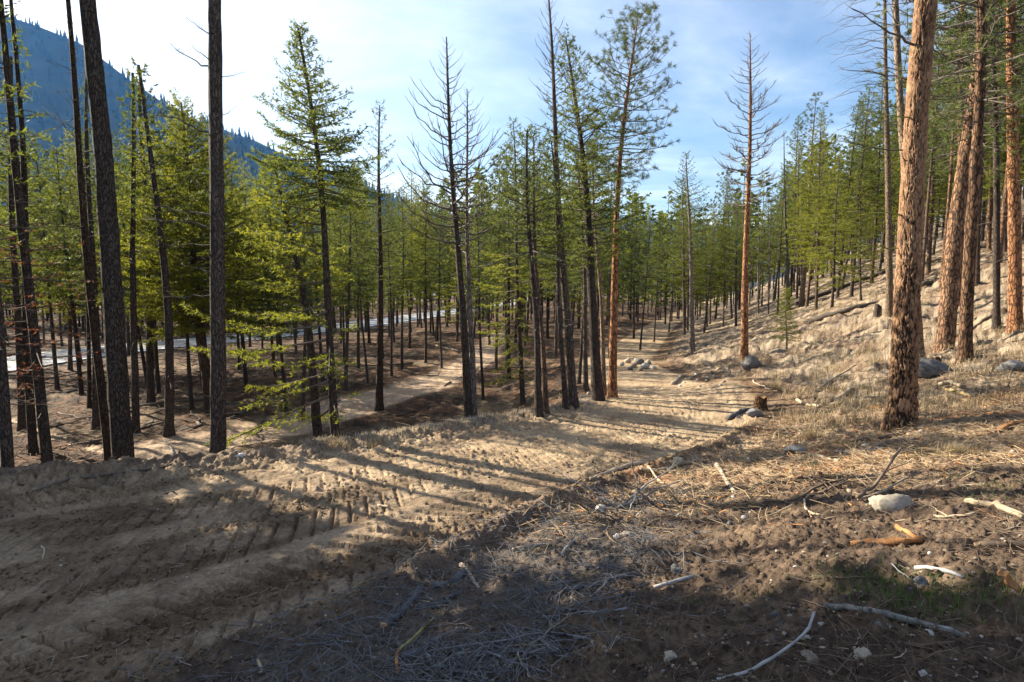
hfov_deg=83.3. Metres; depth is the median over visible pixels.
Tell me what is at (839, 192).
fir tree
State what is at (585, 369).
fir tree
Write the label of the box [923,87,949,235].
fir tree
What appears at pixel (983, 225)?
fir tree
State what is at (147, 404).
fallen branch
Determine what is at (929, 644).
log
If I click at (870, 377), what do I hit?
stick
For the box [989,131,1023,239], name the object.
fir tree
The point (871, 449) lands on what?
log
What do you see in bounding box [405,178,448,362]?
fir tree
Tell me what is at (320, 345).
fir tree
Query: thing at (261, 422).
fallen branch
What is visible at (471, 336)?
dead tree
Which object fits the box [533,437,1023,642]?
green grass
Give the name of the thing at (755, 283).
hill
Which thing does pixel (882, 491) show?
stick
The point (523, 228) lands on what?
pine tree
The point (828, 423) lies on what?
grass tuft
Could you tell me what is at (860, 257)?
fir tree
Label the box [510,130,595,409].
fir tree
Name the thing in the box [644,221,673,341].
fir tree
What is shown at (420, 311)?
fir tree
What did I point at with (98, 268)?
fir tree
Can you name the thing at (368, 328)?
fir tree
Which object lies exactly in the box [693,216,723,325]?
fir tree
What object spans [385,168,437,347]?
fir tree
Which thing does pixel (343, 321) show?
fir tree
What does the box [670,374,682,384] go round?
branch
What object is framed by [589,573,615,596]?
stick
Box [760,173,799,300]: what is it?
fir tree
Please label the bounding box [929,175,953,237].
fir tree
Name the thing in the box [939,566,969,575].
branch
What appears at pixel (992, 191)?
fir tree
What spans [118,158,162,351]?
fir tree
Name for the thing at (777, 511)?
stick
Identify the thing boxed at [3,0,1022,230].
sky
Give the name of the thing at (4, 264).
fir tree
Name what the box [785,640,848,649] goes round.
stick
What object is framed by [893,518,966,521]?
stick
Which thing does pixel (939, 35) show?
pine tree
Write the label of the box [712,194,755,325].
fir tree
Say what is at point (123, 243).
fir tree
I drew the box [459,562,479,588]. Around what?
branch
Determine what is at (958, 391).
branch
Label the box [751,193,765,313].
dead tree
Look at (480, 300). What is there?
fir tree
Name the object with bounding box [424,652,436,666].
branch
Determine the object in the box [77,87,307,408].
fir tree
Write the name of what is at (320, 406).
fallen branch
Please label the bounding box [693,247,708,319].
fir tree
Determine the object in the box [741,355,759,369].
boulder
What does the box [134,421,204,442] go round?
fallen branch
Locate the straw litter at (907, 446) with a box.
[442,328,1023,577]
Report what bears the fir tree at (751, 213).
on the hillside
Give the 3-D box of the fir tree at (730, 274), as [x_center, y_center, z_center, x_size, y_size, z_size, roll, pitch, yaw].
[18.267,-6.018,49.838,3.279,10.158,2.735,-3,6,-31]
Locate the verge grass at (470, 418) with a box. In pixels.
[292,397,593,449]
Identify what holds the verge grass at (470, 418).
on the ground at (438, 407)
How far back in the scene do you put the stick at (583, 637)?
3.25 m
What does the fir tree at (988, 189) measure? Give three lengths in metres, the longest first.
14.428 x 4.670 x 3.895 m
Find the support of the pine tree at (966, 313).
on the hillside
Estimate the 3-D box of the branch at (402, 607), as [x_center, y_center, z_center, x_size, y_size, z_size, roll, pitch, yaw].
[-0.738,1.833,3.969,0.096,0.127,0.603,2,6,16]
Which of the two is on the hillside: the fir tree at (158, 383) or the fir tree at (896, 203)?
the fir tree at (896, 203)
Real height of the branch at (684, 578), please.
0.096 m
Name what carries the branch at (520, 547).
on the hillside
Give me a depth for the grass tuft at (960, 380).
11.53 m
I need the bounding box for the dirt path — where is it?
[12,332,504,457]
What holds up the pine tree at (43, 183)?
on the ground at (438, 407)
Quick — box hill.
[460,213,895,287]
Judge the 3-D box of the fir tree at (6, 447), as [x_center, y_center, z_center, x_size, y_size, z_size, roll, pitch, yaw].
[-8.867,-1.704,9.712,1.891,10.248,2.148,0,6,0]
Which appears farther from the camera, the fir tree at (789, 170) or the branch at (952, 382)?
the fir tree at (789, 170)
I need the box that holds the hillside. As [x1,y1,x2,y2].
[121,189,1023,681]
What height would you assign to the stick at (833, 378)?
0.524 m
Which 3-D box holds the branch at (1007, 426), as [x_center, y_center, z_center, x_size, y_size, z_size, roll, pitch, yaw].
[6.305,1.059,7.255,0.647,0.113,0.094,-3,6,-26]
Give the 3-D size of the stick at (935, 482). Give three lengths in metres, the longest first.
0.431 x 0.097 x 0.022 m
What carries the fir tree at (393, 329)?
on the ground at (438, 407)
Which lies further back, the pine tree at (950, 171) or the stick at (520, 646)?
the pine tree at (950, 171)
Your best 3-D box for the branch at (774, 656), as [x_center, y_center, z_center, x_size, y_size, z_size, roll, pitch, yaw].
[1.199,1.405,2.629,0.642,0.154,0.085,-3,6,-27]
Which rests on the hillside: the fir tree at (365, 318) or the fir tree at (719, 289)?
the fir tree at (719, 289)
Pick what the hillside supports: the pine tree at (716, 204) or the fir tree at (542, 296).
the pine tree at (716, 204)
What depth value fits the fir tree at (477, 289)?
49.42 m
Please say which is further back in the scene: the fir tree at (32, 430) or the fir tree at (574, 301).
the fir tree at (574, 301)
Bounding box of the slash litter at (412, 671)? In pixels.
[102,474,742,681]
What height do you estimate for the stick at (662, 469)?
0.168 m
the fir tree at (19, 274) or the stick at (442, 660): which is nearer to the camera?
the stick at (442, 660)
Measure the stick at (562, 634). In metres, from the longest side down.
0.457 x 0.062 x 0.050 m
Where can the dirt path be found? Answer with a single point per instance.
(363, 404)
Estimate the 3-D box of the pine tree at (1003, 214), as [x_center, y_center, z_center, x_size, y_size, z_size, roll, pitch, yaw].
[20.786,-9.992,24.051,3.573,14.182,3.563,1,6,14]
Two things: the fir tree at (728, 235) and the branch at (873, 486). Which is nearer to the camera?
the branch at (873, 486)
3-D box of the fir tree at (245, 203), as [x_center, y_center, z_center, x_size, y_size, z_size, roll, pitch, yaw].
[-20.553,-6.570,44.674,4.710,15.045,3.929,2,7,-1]
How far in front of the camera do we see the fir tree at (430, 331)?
55.16 m
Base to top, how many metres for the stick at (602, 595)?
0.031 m
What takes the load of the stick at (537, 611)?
on the hillside
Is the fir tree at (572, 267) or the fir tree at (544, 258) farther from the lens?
the fir tree at (544, 258)
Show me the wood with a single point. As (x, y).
(662, 215)
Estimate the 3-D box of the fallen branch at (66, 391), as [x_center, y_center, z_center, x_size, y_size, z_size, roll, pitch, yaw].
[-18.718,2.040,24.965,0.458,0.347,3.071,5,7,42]
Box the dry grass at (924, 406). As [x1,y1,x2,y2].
[661,224,1023,451]
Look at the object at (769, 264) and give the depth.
46.86 m
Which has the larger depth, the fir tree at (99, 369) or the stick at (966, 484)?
the fir tree at (99, 369)
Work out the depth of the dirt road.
5.88 m
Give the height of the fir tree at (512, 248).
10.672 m
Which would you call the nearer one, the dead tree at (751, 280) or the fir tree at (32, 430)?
the fir tree at (32, 430)
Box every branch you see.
[44,370,91,378]
[46,387,106,393]
[50,414,91,427]
[58,412,91,420]
[58,418,163,449]
[70,432,162,443]
[130,396,202,407]
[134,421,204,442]
[174,403,245,406]
[192,417,202,428]
[254,416,287,440]
[288,399,340,416]
[348,361,412,366]
[380,585,423,628]
[395,649,399,672]
[399,618,433,651]
[416,591,459,610]
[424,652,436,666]
[435,344,469,353]
[444,367,486,385]
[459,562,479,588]
[485,366,531,368]
[512,543,551,551]
[564,571,637,592]
[653,574,694,587]
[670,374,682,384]
[714,463,737,493]
[716,611,814,680]
[807,471,858,496]
[850,431,904,441]
[855,447,911,498]
[870,438,916,447]
[914,565,964,578]
[938,380,961,387]
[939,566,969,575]
[945,388,972,396]
[997,420,1023,431]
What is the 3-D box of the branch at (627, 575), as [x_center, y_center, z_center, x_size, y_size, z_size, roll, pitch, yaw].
[0.607,1.636,3.905,0.521,0.109,0.071,-1,6,-13]
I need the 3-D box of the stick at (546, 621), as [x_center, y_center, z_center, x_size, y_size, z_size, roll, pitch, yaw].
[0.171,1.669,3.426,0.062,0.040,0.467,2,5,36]
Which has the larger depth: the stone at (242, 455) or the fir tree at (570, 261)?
the fir tree at (570, 261)
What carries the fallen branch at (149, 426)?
on the ground at (438, 407)
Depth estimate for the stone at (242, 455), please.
7.52 m
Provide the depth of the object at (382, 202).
51.49 m
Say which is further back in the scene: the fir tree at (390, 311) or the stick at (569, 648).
the fir tree at (390, 311)
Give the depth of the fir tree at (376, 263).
32.30 m
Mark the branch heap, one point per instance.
(638, 490)
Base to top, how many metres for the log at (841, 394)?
0.316 m
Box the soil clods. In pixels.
[156,416,1023,681]
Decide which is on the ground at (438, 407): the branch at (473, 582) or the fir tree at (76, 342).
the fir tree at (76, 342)
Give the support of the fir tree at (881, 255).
on the hillside
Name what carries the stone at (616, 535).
on the hillside
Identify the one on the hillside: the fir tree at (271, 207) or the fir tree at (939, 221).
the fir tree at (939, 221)
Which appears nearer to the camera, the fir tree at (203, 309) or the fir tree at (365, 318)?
the fir tree at (203, 309)
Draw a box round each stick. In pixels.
[33,476,95,490]
[40,545,44,558]
[85,461,191,476]
[164,440,173,453]
[247,658,262,677]
[377,504,390,508]
[409,648,483,677]
[439,641,454,681]
[446,632,542,649]
[450,641,514,664]
[459,649,482,681]
[469,634,494,677]
[472,648,504,675]
[480,637,545,671]
[483,645,555,652]
[498,649,556,657]
[500,622,524,654]
[501,623,558,653]
[503,643,545,646]
[504,653,550,661]
[517,626,588,639]
[517,649,529,676]
[530,606,564,629]
[531,613,572,642]
[532,607,574,637]
[532,638,580,643]
[534,625,590,637]
[537,643,587,651]
[539,607,627,617]
[542,603,563,638]
[543,632,571,656]
[547,615,588,636]
[556,591,633,606]
[561,539,575,555]
[565,588,623,609]
[573,598,605,619]
[589,461,645,479]
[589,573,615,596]
[639,461,709,470]
[647,465,664,483]
[682,517,716,523]
[725,574,751,595]
[758,505,792,518]
[764,475,856,502]
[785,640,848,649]
[795,398,819,406]
[803,498,822,514]
[817,359,868,387]
[824,507,872,518]
[837,654,856,681]
[852,376,888,379]
[857,476,909,500]
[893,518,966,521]
[915,476,949,486]
[918,598,924,631]
[933,512,974,517]
[934,484,989,485]
[997,522,1023,530]
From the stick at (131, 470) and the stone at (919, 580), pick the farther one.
the stick at (131, 470)
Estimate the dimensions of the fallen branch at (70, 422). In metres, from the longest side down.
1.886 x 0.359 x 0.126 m
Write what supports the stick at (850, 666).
on the hillside
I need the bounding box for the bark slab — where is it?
[997,570,1020,593]
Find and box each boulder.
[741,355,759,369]
[918,357,952,378]
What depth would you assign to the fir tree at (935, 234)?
45.52 m
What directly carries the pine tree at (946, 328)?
on the hillside
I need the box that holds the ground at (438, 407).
[0,295,755,681]
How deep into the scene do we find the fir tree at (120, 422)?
10.33 m
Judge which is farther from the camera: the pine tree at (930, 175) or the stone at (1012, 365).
the pine tree at (930, 175)
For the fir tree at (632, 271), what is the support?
on the ground at (438, 407)
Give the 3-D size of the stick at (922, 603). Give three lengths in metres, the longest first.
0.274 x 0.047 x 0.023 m
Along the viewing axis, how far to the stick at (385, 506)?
6.00 m
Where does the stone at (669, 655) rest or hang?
on the hillside
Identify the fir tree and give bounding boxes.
[0,0,65,455]
[0,0,103,462]
[0,46,59,467]
[0,56,63,430]
[0,119,66,319]
[0,129,80,389]
[0,147,58,344]
[0,158,63,327]
[0,191,12,326]
[0,212,18,345]
[18,128,101,370]
[20,144,101,394]
[26,0,133,460]
[32,133,128,338]
[33,127,101,408]
[40,199,72,346]
[42,185,66,329]
[45,286,82,324]
[47,149,98,345]
[56,73,140,429]
[73,269,84,331]
[76,178,144,296]
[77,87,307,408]
[79,0,134,458]
[97,66,167,432]
[97,151,158,389]
[97,241,122,337]
[111,130,130,354]
[114,56,207,437]
[116,77,187,405]
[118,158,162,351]
[119,141,168,378]
[120,181,143,317]
[122,166,179,393]
[124,281,145,333]
[137,0,246,453]
[146,177,209,409]
[167,196,232,382]
[178,17,390,453]
[193,219,209,359]
[195,147,279,387]
[197,178,249,339]
[225,187,256,369]
[234,154,357,438]
[234,157,270,346]
[239,199,300,410]
[240,181,300,377]
[241,163,300,349]
[247,236,275,353]
[249,161,289,307]
[272,194,310,353]
[273,190,340,419]
[275,175,318,337]
[282,186,344,381]
[307,178,336,331]
[309,168,383,390]
[313,179,347,333]
[316,187,354,327]
[317,169,359,360]
[329,156,387,367]
[329,183,354,321]
[337,159,385,343]
[341,209,377,383]
[343,98,415,410]
[344,166,382,331]
[354,188,400,358]
[370,210,413,375]
[375,186,402,299]
[382,186,428,369]
[382,205,413,342]
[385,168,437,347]
[385,277,406,323]
[388,202,405,326]
[390,196,417,332]
[396,188,426,327]
[404,173,453,335]
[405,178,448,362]
[406,206,424,326]
[407,212,431,328]
[418,203,456,367]
[420,199,456,337]
[420,213,440,332]
[422,178,455,340]
[432,200,481,341]
[437,213,464,323]
[445,214,465,324]
[456,194,501,399]
[463,175,507,344]
[464,220,483,337]
[465,251,494,330]
[472,142,541,378]
[474,115,545,404]
[475,123,593,417]
[476,228,492,317]
[481,176,529,365]
[488,126,570,414]
[499,158,542,328]
[502,220,514,318]
[505,204,532,346]
[507,199,528,331]
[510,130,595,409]
[517,23,651,400]
[518,158,565,315]
[520,173,552,338]
[522,273,531,320]
[525,144,568,338]
[526,166,581,358]
[528,174,551,293]
[537,158,582,332]
[541,188,553,315]
[543,173,608,333]
[545,169,583,347]
[551,154,610,383]
[561,149,608,391]
[566,181,605,328]
[570,180,579,316]
[594,194,626,357]
[595,218,611,315]
[596,216,636,315]
[618,198,652,338]
[626,237,642,297]
[627,210,662,349]
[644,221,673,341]
[661,178,708,334]
[663,225,682,331]
[665,208,707,329]
[666,186,700,318]
[693,205,732,323]
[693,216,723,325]
[693,222,729,332]
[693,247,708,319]
[695,224,715,311]
[707,213,741,326]
[710,178,750,318]
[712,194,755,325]
[727,214,743,309]
[730,185,749,261]
[738,205,756,269]
[752,193,784,304]
[752,203,777,305]
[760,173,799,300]
[762,164,800,298]
[765,165,799,313]
[771,114,822,296]
[774,151,813,290]
[776,140,816,299]
[783,137,841,308]
[786,110,848,309]
[801,151,863,307]
[810,153,831,277]
[810,166,859,287]
[814,99,873,298]
[815,135,852,278]
[824,154,850,267]
[828,82,897,297]
[832,126,879,289]
[835,170,885,300]
[837,92,882,272]
[839,138,867,265]
[843,76,900,282]
[867,160,880,263]
[870,124,899,262]
[870,145,924,268]
[871,113,898,242]
[874,124,900,270]
[881,100,897,255]
[884,93,956,183]
[884,128,898,250]
[890,34,992,274]
[892,82,956,218]
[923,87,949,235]
[926,103,955,255]
[928,198,943,237]
[929,123,951,225]
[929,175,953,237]
[942,13,1023,214]
[946,149,1023,240]
[954,114,1023,244]
[955,10,1023,252]
[983,5,1023,253]
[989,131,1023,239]
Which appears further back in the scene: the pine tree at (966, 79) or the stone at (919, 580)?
the pine tree at (966, 79)
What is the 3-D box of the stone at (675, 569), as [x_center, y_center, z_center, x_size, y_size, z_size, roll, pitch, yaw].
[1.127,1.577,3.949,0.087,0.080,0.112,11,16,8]
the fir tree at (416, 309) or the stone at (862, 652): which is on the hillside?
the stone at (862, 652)
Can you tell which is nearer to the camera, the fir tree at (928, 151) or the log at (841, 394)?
the log at (841, 394)
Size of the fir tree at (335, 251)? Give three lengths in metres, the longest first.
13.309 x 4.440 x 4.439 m
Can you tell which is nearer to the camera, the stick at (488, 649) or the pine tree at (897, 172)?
the stick at (488, 649)
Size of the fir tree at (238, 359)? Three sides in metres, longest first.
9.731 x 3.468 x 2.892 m
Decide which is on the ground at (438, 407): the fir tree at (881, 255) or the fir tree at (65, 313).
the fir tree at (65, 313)
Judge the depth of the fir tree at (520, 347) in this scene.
18.68 m
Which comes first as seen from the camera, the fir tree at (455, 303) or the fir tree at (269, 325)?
the fir tree at (269, 325)
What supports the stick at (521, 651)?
on the hillside
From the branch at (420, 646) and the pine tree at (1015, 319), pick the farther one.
the pine tree at (1015, 319)
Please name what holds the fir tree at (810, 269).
on the hillside
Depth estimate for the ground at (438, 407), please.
24.66 m
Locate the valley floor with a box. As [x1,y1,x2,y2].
[320,288,741,296]
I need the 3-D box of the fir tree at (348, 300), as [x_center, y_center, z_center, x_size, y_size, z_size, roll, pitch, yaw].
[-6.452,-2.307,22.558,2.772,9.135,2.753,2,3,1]
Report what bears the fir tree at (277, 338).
on the ground at (438, 407)
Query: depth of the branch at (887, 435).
7.90 m
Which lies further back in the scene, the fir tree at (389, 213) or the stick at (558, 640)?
the fir tree at (389, 213)
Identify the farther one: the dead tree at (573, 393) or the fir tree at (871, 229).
the fir tree at (871, 229)
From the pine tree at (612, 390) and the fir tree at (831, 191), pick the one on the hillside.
the fir tree at (831, 191)
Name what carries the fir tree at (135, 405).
on the ground at (438, 407)
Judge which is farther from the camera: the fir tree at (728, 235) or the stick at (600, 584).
the fir tree at (728, 235)
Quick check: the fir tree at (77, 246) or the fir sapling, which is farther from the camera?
the fir tree at (77, 246)
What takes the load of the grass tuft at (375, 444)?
on the dirt road
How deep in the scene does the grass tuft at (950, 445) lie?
6.10 m
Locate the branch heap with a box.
[550,439,690,529]
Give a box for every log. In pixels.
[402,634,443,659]
[429,568,467,588]
[727,407,752,419]
[795,271,885,305]
[804,300,879,324]
[808,453,839,461]
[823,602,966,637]
[830,387,859,401]
[839,444,888,452]
[850,537,922,545]
[895,524,924,538]
[896,641,954,647]
[921,277,939,286]
[925,244,992,264]
[956,313,991,336]
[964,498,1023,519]
[974,539,1023,548]
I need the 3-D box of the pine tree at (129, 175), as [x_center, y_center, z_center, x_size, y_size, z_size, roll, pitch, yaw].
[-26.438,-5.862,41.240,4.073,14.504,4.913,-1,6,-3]
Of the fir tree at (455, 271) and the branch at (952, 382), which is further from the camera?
the fir tree at (455, 271)
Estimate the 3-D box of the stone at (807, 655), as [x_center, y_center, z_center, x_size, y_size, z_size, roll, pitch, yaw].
[1.295,1.378,2.506,0.074,0.068,0.059,3,6,31]
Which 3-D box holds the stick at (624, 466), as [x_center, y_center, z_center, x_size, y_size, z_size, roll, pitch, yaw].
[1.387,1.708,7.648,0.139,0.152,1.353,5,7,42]
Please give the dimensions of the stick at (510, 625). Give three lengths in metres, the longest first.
0.481 x 0.186 x 0.050 m
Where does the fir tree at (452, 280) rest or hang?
on the ground at (438, 407)
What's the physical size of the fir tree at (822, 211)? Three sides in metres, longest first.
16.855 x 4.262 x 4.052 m
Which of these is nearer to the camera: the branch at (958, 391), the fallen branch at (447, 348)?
the branch at (958, 391)
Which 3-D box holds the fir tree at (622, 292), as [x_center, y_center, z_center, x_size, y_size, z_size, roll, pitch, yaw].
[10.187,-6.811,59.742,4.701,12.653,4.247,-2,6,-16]
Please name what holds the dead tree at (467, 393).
on the ground at (438, 407)
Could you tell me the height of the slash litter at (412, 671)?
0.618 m
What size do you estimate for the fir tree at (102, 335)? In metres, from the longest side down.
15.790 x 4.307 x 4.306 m
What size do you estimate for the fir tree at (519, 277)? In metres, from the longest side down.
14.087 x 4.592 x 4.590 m
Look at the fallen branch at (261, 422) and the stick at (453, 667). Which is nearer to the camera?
the stick at (453, 667)
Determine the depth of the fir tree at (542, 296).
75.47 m
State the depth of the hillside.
3.99 m
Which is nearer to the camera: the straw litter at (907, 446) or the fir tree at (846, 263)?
the straw litter at (907, 446)
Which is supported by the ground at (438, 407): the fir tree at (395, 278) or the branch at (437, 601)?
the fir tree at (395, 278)
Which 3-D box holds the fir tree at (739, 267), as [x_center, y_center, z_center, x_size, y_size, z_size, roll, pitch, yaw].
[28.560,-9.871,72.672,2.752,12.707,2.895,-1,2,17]
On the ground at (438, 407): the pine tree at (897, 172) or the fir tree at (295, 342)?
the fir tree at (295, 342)
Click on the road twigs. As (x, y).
(222, 560)
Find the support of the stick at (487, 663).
on the hillside
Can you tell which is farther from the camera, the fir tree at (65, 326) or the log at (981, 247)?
the fir tree at (65, 326)
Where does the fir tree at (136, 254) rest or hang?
on the ground at (438, 407)
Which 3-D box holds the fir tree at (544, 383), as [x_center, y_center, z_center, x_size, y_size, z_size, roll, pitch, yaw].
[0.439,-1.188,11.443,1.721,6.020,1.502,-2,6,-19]
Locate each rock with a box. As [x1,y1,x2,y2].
[634,358,643,364]
[641,362,649,368]
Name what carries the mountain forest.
on the mountain
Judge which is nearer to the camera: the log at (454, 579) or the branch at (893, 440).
the log at (454, 579)
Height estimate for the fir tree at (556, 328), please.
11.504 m
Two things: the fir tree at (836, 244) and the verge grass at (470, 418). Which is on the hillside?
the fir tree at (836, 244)
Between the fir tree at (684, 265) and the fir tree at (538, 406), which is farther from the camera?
the fir tree at (684, 265)
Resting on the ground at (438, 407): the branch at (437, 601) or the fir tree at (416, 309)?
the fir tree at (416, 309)
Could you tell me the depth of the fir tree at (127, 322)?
41.98 m
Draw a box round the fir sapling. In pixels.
[765,286,803,347]
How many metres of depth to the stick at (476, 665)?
2.95 m
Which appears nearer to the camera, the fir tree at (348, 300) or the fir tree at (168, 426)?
the fir tree at (168, 426)
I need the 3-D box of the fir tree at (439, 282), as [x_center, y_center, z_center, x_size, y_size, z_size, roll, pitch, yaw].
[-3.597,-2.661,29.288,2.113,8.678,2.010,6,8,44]
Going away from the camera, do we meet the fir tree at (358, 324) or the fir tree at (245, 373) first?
the fir tree at (245, 373)
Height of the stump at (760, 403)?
0.370 m
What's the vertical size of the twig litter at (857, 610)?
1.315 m
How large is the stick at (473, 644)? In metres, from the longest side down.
0.549 x 0.030 x 0.022 m
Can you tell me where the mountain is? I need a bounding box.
[0,17,544,292]
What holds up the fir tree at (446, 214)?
on the ground at (438, 407)
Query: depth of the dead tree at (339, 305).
46.59 m
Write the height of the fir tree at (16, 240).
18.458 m
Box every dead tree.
[37,218,45,343]
[334,222,341,342]
[393,37,513,417]
[415,89,517,417]
[524,0,589,408]
[663,150,720,351]
[713,32,788,360]
[749,234,754,304]
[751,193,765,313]
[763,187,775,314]
[771,135,796,309]
[795,172,801,283]
[814,0,892,316]
[815,0,925,357]
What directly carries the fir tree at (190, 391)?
on the ground at (438, 407)
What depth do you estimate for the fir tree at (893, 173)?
52.68 m
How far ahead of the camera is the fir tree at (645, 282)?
38.03 m
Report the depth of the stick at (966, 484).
4.52 m
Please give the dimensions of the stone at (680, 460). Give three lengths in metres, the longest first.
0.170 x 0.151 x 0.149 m
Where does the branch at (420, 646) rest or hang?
on the hillside
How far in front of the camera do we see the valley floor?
566.89 m
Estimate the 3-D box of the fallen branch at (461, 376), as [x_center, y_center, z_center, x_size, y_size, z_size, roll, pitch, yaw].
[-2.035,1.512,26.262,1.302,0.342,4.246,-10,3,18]
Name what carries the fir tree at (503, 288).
on the ground at (438, 407)
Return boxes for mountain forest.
[0,14,552,290]
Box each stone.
[235,453,245,458]
[595,504,606,513]
[613,533,620,538]
[620,531,637,536]
[664,650,677,662]
[671,563,681,574]
[672,457,683,466]
[746,408,763,416]
[769,610,779,617]
[784,444,805,454]
[801,650,818,663]
[853,647,871,660]
[868,493,913,511]
[874,621,882,628]
[913,575,928,592]
[918,669,931,676]
[920,584,929,594]
[924,629,934,635]
[997,359,1023,372]
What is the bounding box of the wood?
[2,121,1023,326]
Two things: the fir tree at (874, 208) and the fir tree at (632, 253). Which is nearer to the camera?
the fir tree at (632, 253)
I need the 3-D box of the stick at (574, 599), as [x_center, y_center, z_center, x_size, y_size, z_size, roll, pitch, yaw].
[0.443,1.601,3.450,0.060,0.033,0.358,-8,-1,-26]
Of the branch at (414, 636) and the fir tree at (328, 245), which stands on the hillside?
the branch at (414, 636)
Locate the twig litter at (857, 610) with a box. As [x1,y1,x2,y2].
[138,428,1023,681]
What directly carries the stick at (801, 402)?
on the hillside
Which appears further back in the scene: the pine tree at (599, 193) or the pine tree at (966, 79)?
the pine tree at (599, 193)
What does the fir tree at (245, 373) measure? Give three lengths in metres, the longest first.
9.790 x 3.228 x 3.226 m
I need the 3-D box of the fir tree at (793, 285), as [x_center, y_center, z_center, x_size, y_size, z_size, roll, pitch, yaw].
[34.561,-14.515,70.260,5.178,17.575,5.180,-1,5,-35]
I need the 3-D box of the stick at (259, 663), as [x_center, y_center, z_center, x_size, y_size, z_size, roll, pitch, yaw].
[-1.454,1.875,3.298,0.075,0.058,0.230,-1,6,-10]
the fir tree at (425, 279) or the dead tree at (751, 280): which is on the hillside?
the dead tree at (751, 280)
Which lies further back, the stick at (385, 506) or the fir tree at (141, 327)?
the fir tree at (141, 327)
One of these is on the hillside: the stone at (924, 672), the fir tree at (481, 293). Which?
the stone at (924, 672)
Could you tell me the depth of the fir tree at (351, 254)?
59.98 m
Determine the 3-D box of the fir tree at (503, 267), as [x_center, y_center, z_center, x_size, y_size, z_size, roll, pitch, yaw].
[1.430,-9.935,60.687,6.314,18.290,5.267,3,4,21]
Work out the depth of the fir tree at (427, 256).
45.39 m
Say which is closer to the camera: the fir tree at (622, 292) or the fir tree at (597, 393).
the fir tree at (597, 393)
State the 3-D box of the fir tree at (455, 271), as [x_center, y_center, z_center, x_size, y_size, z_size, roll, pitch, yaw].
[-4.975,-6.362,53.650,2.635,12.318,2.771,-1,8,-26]
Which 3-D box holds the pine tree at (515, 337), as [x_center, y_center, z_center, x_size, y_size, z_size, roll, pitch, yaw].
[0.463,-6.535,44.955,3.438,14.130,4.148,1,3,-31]
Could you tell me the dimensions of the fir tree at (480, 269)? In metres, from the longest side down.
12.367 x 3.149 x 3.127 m
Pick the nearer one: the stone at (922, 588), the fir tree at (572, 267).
the stone at (922, 588)
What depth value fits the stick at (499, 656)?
3.04 m
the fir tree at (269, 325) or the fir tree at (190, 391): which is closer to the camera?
the fir tree at (190, 391)
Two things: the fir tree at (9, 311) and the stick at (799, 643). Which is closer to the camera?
the stick at (799, 643)
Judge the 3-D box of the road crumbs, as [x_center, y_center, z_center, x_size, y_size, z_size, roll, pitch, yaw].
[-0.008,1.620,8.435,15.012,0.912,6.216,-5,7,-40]
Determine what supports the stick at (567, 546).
on the hillside
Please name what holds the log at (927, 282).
on the hillside
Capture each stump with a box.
[753,395,767,410]
[873,303,881,316]
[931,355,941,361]
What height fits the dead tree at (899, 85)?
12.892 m
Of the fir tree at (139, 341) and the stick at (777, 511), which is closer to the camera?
the stick at (777, 511)
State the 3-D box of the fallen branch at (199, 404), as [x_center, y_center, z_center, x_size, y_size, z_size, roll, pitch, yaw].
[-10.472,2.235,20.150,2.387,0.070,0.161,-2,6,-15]
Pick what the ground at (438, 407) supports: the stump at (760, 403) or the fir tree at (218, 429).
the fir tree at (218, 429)
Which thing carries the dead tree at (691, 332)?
on the hillside
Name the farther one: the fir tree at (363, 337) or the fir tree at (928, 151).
the fir tree at (928, 151)
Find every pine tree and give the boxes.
[0,137,64,330]
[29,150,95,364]
[91,153,127,246]
[116,157,155,211]
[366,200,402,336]
[367,212,391,331]
[428,197,449,258]
[434,170,472,326]
[472,152,521,368]
[495,168,539,342]
[508,158,540,329]
[564,140,618,395]
[573,0,681,398]
[573,144,614,298]
[591,165,635,324]
[704,169,741,319]
[786,91,841,307]
[838,0,972,431]
[856,110,899,253]
[862,0,1023,364]
[870,88,938,259]
[878,0,1023,304]
[880,0,1023,352]
[888,0,1023,329]
[922,48,966,281]
[927,23,998,291]
[929,17,973,220]
[930,0,1023,333]
[932,2,1023,285]
[933,0,1022,248]
[952,11,1005,252]
[969,0,1023,262]
[995,0,1023,220]
[1000,38,1023,196]
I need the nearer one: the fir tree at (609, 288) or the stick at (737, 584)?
the stick at (737, 584)
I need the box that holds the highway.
[7,298,527,370]
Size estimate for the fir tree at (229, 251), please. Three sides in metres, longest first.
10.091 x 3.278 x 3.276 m
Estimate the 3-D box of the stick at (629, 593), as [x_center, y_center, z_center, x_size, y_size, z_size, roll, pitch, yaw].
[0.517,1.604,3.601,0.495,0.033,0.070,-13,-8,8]
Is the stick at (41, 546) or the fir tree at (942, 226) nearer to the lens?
the stick at (41, 546)
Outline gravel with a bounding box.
[1,403,1022,681]
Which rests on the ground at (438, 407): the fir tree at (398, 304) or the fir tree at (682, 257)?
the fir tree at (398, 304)
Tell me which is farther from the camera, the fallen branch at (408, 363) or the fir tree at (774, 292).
the fir tree at (774, 292)
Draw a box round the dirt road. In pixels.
[0,297,758,681]
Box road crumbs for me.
[0,407,771,681]
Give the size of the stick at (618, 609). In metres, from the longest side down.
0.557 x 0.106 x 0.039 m
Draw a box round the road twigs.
[0,413,753,681]
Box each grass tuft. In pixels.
[317,433,352,452]
[362,433,390,447]
[770,376,782,389]
[795,422,826,439]
[820,413,844,427]
[928,437,983,455]
[950,373,969,382]

